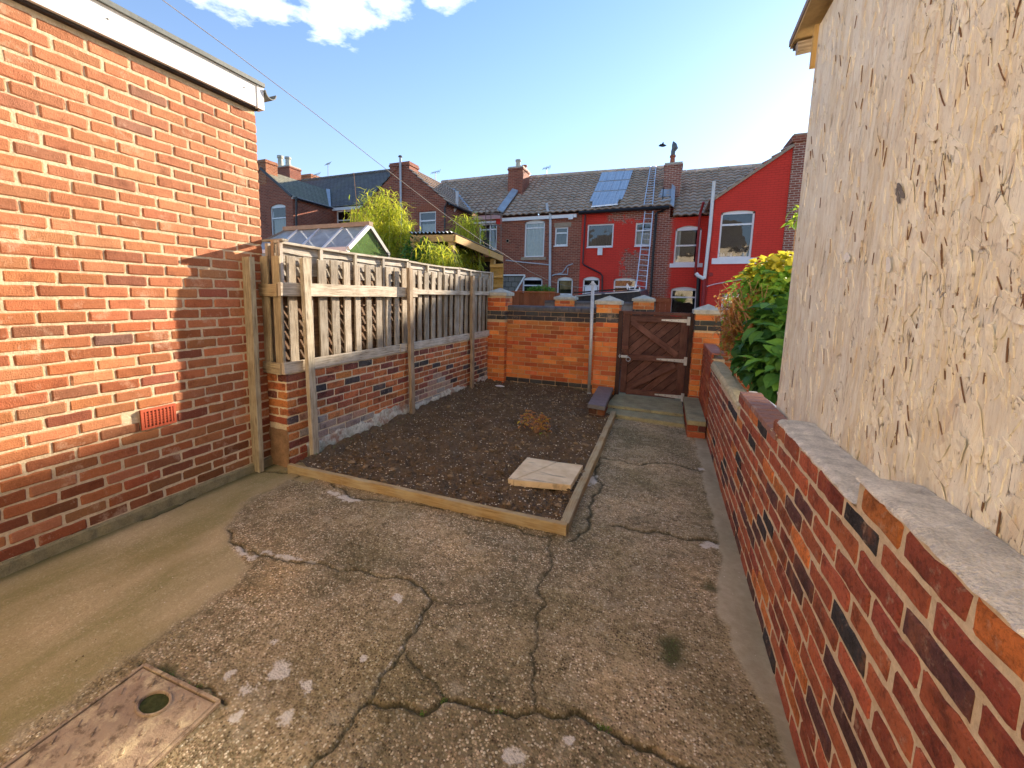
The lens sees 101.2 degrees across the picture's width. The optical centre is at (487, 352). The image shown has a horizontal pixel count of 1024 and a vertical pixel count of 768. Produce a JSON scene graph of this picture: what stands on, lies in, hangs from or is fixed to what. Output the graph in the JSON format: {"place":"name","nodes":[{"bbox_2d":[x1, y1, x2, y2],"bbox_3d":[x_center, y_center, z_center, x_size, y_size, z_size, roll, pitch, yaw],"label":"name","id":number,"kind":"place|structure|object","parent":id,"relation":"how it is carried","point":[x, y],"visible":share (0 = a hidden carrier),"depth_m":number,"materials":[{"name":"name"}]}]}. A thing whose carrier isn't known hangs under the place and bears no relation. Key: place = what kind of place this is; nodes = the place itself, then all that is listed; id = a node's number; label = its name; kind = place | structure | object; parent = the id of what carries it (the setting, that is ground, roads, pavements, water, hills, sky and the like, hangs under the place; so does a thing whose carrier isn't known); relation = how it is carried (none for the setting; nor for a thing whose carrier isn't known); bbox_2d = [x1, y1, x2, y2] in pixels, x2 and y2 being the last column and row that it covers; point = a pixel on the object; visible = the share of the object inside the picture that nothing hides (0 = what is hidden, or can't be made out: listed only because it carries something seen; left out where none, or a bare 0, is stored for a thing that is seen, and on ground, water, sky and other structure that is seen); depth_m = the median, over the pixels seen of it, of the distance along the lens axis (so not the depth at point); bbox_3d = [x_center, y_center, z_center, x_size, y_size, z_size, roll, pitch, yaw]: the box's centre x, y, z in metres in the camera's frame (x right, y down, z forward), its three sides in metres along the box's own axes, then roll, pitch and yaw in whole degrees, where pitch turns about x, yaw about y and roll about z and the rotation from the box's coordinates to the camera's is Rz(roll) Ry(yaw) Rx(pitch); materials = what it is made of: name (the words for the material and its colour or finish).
{"place":"outdoors","nodes":[
{"label":"outdoors","id":0,"kind":"place"},
{"bbox_2d":[0,406,800,767],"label":"paving","id":1,"kind":"structure","parent":0,"point":[220,556],"depth_m":1.97,"materials":[{"name":"grey concrete"}]},
{"bbox_2d":[0,663,220,767],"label":"inspection cover","id":2,"kind":"object","parent":1,"relation":"on","point":[143,715],"visible":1,"depth_m":1.49,"materials":[{"name":"beige metal"}]},
{"bbox_2d":[267,336,487,466],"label":"garden wall","id":3,"kind":"structure","parent":1,"relation":"on","point":[355,397],"depth_m":4.50,"materials":[{"name":"brick"}]},
{"bbox_2d":[242,238,493,472],"bbox_3d":[-0.915,-0.199,5.543,0.348,1.994,4.615,5,8,25],"label":"timber fence","id":4,"kind":"object","parent":3,"relation":"on","point":[323,307],"visible":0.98,"depth_m":4.21,"materials":[{"name":"brown wood"}]},
{"bbox_2d":[41,433,755,767],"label":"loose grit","id":5,"kind":"object","parent":1,"relation":"on","point":[439,602],"visible":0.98,"depth_m":1.94,"materials":[{"name":"grey gravel"}]},
{"bbox_2d":[163,383,683,733],"bbox_3d":[0.367,0.975,4.078,3.447,0.109,5.771,4,8,23],"label":"moss and weeds","id":6,"kind":"object","parent":1,"relation":"on","point":[421,713],"visible":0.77,"depth_m":1.60,"materials":[{"name":"green plant"}]},
{"bbox_2d":[287,463,567,535],"bbox_3d":[-0.603,1.099,3.220,2.430,0.102,0.048,4,8,22],"label":"edging board","id":7,"kind":"object","parent":1,"relation":"on","point":[507,516],"visible":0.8,"depth_m":3.10,"materials":[{"name":"brown wood"}]},
{"bbox_2d":[561,411,615,532],"bbox_3d":[1.088,0.999,4.173,0.064,0.107,2.992,4,8,22],"label":"edging board","id":8,"kind":"object","parent":1,"relation":"on","point":[569,513],"visible":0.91,"depth_m":3.54,"materials":[{"name":"brown wood"}]},
{"bbox_2d":[587,281,595,393],"bbox_3d":[1.592,-0.171,6.459,0.124,1.830,0.100,0,8,-9],"label":"clothes pole","id":9,"kind":"object","parent":1,"relation":"on","point":[592,283],"visible":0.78,"depth_m":6.44,"materials":[{"name":"metal"}]},
{"bbox_2d":[163,0,590,287],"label":"washing line","id":10,"kind":"object","parent":9,"relation":"attached to","point":[340,133],"visible":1,"depth_m":3.15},
{"bbox_2d":[588,386,612,417],"bbox_3d":[1.600,0.750,5.918,0.224,0.292,1.253,4,8,21],"label":"brick bench","id":11,"kind":"object","parent":1,"relation":"on","point":[599,402],"visible":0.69,"depth_m":5.59,"materials":[{"name":"grey stone"}]},
{"bbox_2d":[588,392,684,427],"bbox_3d":[2.134,0.765,5.978,1.171,0.102,1.386,4,8,23],"label":"concrete step","id":12,"kind":"object","parent":1,"relation":"on","point":[658,410],"visible":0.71,"depth_m":5.67,"materials":[{"name":"concrete"}]},
{"bbox_2d":[683,396,705,438],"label":"stone block","id":13,"kind":"structure","parent":1,"relation":"on","point":[695,421],"depth_m":4.89,"materials":[{"name":"brick"}]},
{"bbox_2d":[699,343,1023,767],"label":"garden wall","id":14,"kind":"structure","parent":1,"relation":"on","point":[890,614],"depth_m":1.07,"materials":[{"name":"brick"}]},
{"bbox_2d":[710,278,767,359],"bbox_3d":[2.620,-0.293,4.300,0.634,0.948,1.252,4,8,23],"label":"dry shrub","id":15,"kind":"object","parent":14,"relation":"on","point":[732,329],"visible":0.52,"depth_m":4.10,"materials":[{"name":"brown plant"}]},
{"bbox_2d":[298,378,614,520],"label":"soil","id":16,"kind":"structure","parent":0,"point":[424,470],"depth_m":4.28,"materials":[{"name":"brown soil"}]},
{"bbox_2d":[517,409,551,433],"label":"wilted plant","id":17,"kind":"object","parent":16,"relation":"on","point":[539,426],"visible":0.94,"depth_m":4.73,"materials":[{"name":"brown plant"}]},
{"bbox_2d":[508,457,582,490],"bbox_3d":[0.500,1.026,3.527,0.498,0.050,0.540,4,8,23],"label":"paving slab","id":18,"kind":"object","parent":16,"relation":"on","point":[538,473],"depth_m":3.46,"materials":[{"name":"beige stone"}]},
{"bbox_2d":[110,0,813,214],"label":"sky","id":19,"kind":"structure","parent":0,"point":[459,88],"materials":[{"name":"blue"}]},
{"bbox_2d":[545,294,655,368],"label":"garden wall","id":20,"kind":"structure","parent":0,"point":[644,303],"depth_m":9.12,"materials":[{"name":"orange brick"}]},
{"bbox_2d":[654,297,671,316],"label":"plank gate","id":21,"kind":"structure","parent":20,"relation":"attached to","point":[661,302],"depth_m":8.85,"materials":[{"name":"brown wood"}]},
{"label":"ground","id":22,"kind":"structure","parent":0,"visible":0},
{"bbox_2d":[0,0,276,577],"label":"brick outbuilding","id":23,"kind":"structure","parent":22,"relation":"on","point":[130,229],"depth_m":2.65,"materials":[{"name":"red brick"}]},
{"bbox_2d":[257,155,389,238],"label":"brick house","id":24,"kind":"structure","parent":22,"relation":"on","point":[290,194],"depth_m":22.86,"materials":[{"name":"red brick"}]},
{"bbox_2d":[271,204,285,234],"bbox_3d":[-10.625,-6.717,21.838,1.073,1.801,0.507,4,8,23],"label":"window","id":25,"kind":"structure","parent":24,"relation":"in","point":[279,210],"depth_m":21.82,"materials":[{"name":"white plastic"}]},
{"bbox_2d":[337,210,349,222],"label":"window","id":26,"kind":"structure","parent":24,"relation":"in","point":[340,214],"depth_m":23.99,"materials":[{"name":"white plastic"}]},
{"bbox_2d":[261,221,389,256],"bbox_3d":[-3.065,-0.877,7.542,2.450,2.727,1.095,4,8,23],"label":"greenhouse","id":27,"kind":"object","parent":22,"relation":"on","point":[360,237],"visible":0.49,"depth_m":7.02,"materials":[{"name":"clear glass"}]},
{"bbox_2d":[343,186,435,260],"bbox_3d":[-2.414,-1.951,10.213,3.227,4.178,2.009,4,8,23],"label":"bamboo","id":28,"kind":"object","parent":22,"relation":"on","point":[385,233],"visible":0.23,"depth_m":9.88,"materials":[{"name":"green plant"}]},
{"bbox_2d":[361,155,476,267],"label":"brick house","id":29,"kind":"structure","parent":22,"relation":"on","point":[427,216],"depth_m":18.99,"materials":[{"name":"red brick"}]},
{"bbox_2d":[419,211,435,231],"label":"window","id":30,"kind":"structure","parent":29,"relation":"in","point":[427,220],"depth_m":19.03,"materials":[{"name":"white plastic"}]},
{"bbox_2d":[398,235,441,263],"bbox_3d":[-1.405,-1.080,8.861,1.033,2.848,0.790,2,8,10],"label":"evergreen shrub","id":31,"kind":"object","parent":22,"relation":"on","point":[413,257],"visible":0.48,"depth_m":8.63,"materials":[{"name":"green plant"}]},
{"bbox_2d":[413,236,470,268],"bbox_3d":[-0.903,-0.904,8.358,1.834,2.651,2.213,-2,8,-21],"label":"bamboo","id":32,"kind":"object","parent":22,"relation":"on","point":[444,258],"visible":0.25,"depth_m":7.93,"materials":[{"name":"green plant"}]},
{"bbox_2d":[409,231,502,273],"bbox_3d":[-0.647,-1.259,10.133,1.082,2.891,2.661,5,8,25],"label":"timber shelter","id":33,"kind":"object","parent":22,"relation":"on","point":[449,238],"visible":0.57,"depth_m":9.11,"materials":[{"name":"brown wood"}]},
{"bbox_2d":[443,211,498,273],"bbox_3d":[-0.676,-1.679,10.511,2.096,3.625,1.789,7,10,39],"label":"bamboo","id":34,"kind":"object","parent":22,"relation":"on","point":[469,227],"visible":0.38,"depth_m":10.21,"materials":[{"name":"green plant"}]},
{"bbox_2d":[439,159,537,256],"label":"terraced house","id":35,"kind":"structure","parent":22,"relation":"on","point":[489,198],"depth_m":21.27,"materials":[{"name":"grey tile"}]},
{"bbox_2d":[480,223,496,249],"bbox_3d":[0.139,-5.613,20.568,0.915,1.257,0.507,4,8,23],"label":"window","id":36,"kind":"structure","parent":35,"relation":"in","point":[491,236],"depth_m":20.41,"materials":[{"name":"white plastic"}]},
{"bbox_2d":[490,263,503,289],"bbox_3d":[0.198,-0.933,9.978,0.324,2.318,0.069,4,8,23],"label":"wooden post","id":37,"kind":"object","parent":22,"relation":"on","point":[497,270],"visible":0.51,"depth_m":9.85,"materials":[{"name":"brown wood"}]},
{"bbox_2d":[511,291,559,305],"bbox_3d":[0.683,-0.632,10.178,2.103,1.688,0.072,4,8,23],"label":"board fence","id":38,"kind":"object","parent":22,"relation":"on","point":[534,298],"visible":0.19,"depth_m":9.94,"materials":[{"name":"brown wood"}]},
{"bbox_2d":[526,284,556,292],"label":"leafy plant","id":39,"kind":"object","parent":38,"relation":"attached to","point":[541,288],"visible":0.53,"depth_m":10.08,"materials":[{"name":"green plant"}]},
{"bbox_2d":[501,170,599,296],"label":"terraced house","id":40,"kind":"structure","parent":22,"relation":"on","point":[545,243],"depth_m":19.53,"materials":[{"name":"red brick"}]},
{"bbox_2d":[523,277,541,292],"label":"window","id":41,"kind":"structure","parent":40,"relation":"in","point":[528,282],"depth_m":20.16,"materials":[{"name":"white plastic"}]},
{"bbox_2d":[521,220,545,259],"bbox_3d":[2.188,-5.198,19.480,1.197,1.807,0.245,4,8,23],"label":"window","id":42,"kind":"structure","parent":40,"relation":"in","point":[535,229],"depth_m":19.55,"materials":[{"name":"white plastic"}]},
{"bbox_2d":[553,227,567,246],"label":"window","id":43,"kind":"structure","parent":40,"relation":"in","point":[561,233],"depth_m":19.06,"materials":[{"name":"white plastic"}]},
{"bbox_2d":[557,277,572,294],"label":"window","id":44,"kind":"structure","parent":40,"relation":"in","point":[566,281],"depth_m":19.27,"materials":[{"name":"white plastic"}]},
{"bbox_2d":[487,288,623,394],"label":"garden wall","id":45,"kind":"structure","parent":22,"relation":"on","point":[544,345],"depth_m":7.07,"materials":[{"name":"brick"}]},
{"bbox_2d":[614,311,694,403],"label":"garden gate","id":46,"kind":"structure","parent":45,"relation":"attached to","point":[653,359],"depth_m":6.20,"materials":[{"name":"paint"}]},
{"bbox_2d":[573,287,648,301],"bbox_3d":[3.392,-1.169,11.623,1.950,1.273,1.845,4,8,23],"label":"tarpaulin cover","id":47,"kind":"object","parent":22,"relation":"on","point":[626,295],"visible":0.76,"depth_m":10.86,"materials":[{"name":"grey plastic"}]},
{"bbox_2d":[626,283,640,290],"bbox_3d":[3.849,-1.695,11.049,0.363,0.224,0.418,4,8,23],"label":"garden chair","id":48,"kind":"object","parent":47,"relation":"on","point":[627,286],"visible":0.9,"depth_m":10.89,"materials":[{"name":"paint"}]},
{"bbox_2d":[579,141,682,310],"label":"terraced house","id":49,"kind":"structure","parent":22,"relation":"on","point":[611,233],"depth_m":18.08,"materials":[{"name":"paint"}]},
{"bbox_2d":[582,277,599,293],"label":"window","id":50,"kind":"structure","parent":49,"relation":"in","point":[586,281],"depth_m":18.81,"materials":[{"name":"white plastic"}]},
{"bbox_2d":[586,224,613,247],"bbox_3d":[4.925,-5.074,18.331,1.122,1.022,0.246,4,8,23],"label":"window","id":51,"kind":"structure","parent":49,"relation":"in","point":[598,235],"depth_m":18.40,"materials":[{"name":"white plastic"}]},
{"bbox_2d":[613,278,635,290],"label":"window","id":52,"kind":"structure","parent":49,"relation":"in","point":[621,282],"depth_m":18.48,"materials":[{"name":"white plastic"}]},
{"bbox_2d":[634,222,651,246],"bbox_3d":[6.626,-4.962,17.826,0.647,0.995,0.620,4,8,23],"label":"window","id":53,"kind":"structure","parent":49,"relation":"in","point":[639,226],"depth_m":17.77,"materials":[{"name":"white plastic"}]},
{"bbox_2d":[636,211,652,287],"bbox_3d":[6.359,-4.053,17.025,0.434,3.455,1.072,4,8,23],"label":"ladder","id":54,"kind":"object","parent":49,"relation":"attached to","point":[644,249],"visible":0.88,"depth_m":17.01,"materials":[{"name":"metal"}]},
{"bbox_2d":[644,166,655,205],"bbox_3d":[7.313,-7.501,18.725,0.359,2.667,3.990,4,8,22],"label":"ladder","id":55,"kind":"object","parent":49,"relation":"on","point":[650,185],"visible":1,"depth_m":18.45,"materials":[{"name":"metal"}]},
{"bbox_2d":[688,304,723,397],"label":"gate pier","id":56,"kind":"structure","parent":22,"relation":"on","point":[704,328],"depth_m":5.78,"materials":[{"name":"brick"}]},
{"bbox_2d":[664,132,806,327],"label":"terraced house","id":57,"kind":"structure","parent":22,"relation":"on","point":[727,223],"depth_m":14.77,"materials":[{"name":"red brick"}]},
{"bbox_2d":[671,287,695,312],"bbox_3d":[8.189,-2.165,17.573,0.985,1.119,0.507,4,8,23],"label":"window","id":58,"kind":"structure","parent":57,"relation":"in","point":[683,298],"depth_m":17.76,"materials":[{"name":"white plastic"}]},
{"bbox_2d":[669,226,702,267],"bbox_3d":[8.195,-4.312,17.240,1.215,1.654,0.620,4,8,23],"label":"window","id":59,"kind":"structure","parent":57,"relation":"in","point":[686,236],"depth_m":17.35,"materials":[{"name":"white plastic"}]},
{"bbox_2d":[721,293,738,309],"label":"window","id":60,"kind":"structure","parent":57,"relation":"in","point":[730,293],"depth_m":14.88,"materials":[{"name":"white plastic"}]},
{"bbox_2d":[711,211,755,263],"bbox_3d":[8.649,-3.988,14.680,1.356,1.801,0.620,4,8,23],"label":"window","id":61,"kind":"structure","parent":57,"relation":"in","point":[736,227],"depth_m":14.82,"materials":[{"name":"white plastic"}]},
{"bbox_2d":[719,326,776,405],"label":"boundary wall","id":62,"kind":"structure","parent":22,"relation":"on","point":[728,363],"depth_m":6.07,"materials":[{"name":"brick"}]},
{"bbox_2d":[726,292,788,404],"bbox_3d":[2.415,0.290,3.459,0.752,1.707,1.071,4,8,23],"label":"broad leaf shrub","id":63,"kind":"object","parent":22,"relation":"on","point":[759,347],"visible":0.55,"depth_m":3.39,"materials":[{"name":"green plant"}]},
{"bbox_2d":[724,251,793,327],"bbox_3d":[2.763,0.028,4.151,0.759,2.053,0.917,-3,9,-30],"label":"yellow leaved shrub","id":64,"kind":"object","parent":22,"relation":"on","point":[772,274],"visible":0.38,"depth_m":4.02,"materials":[{"name":"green plant"}]},
{"bbox_2d":[781,205,798,255],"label":"climbing sprig","id":65,"kind":"object","parent":22,"relation":"on","point":[791,221],"visible":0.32,"depth_m":4.87,"materials":[{"name":"green plant"}]},
{"bbox_2d":[776,0,1023,556],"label":"clad shed","id":66,"kind":"structure","parent":22,"relation":"on","point":[903,354],"depth_m":1.21,"materials":[{"name":"beige wood"}]}
]}

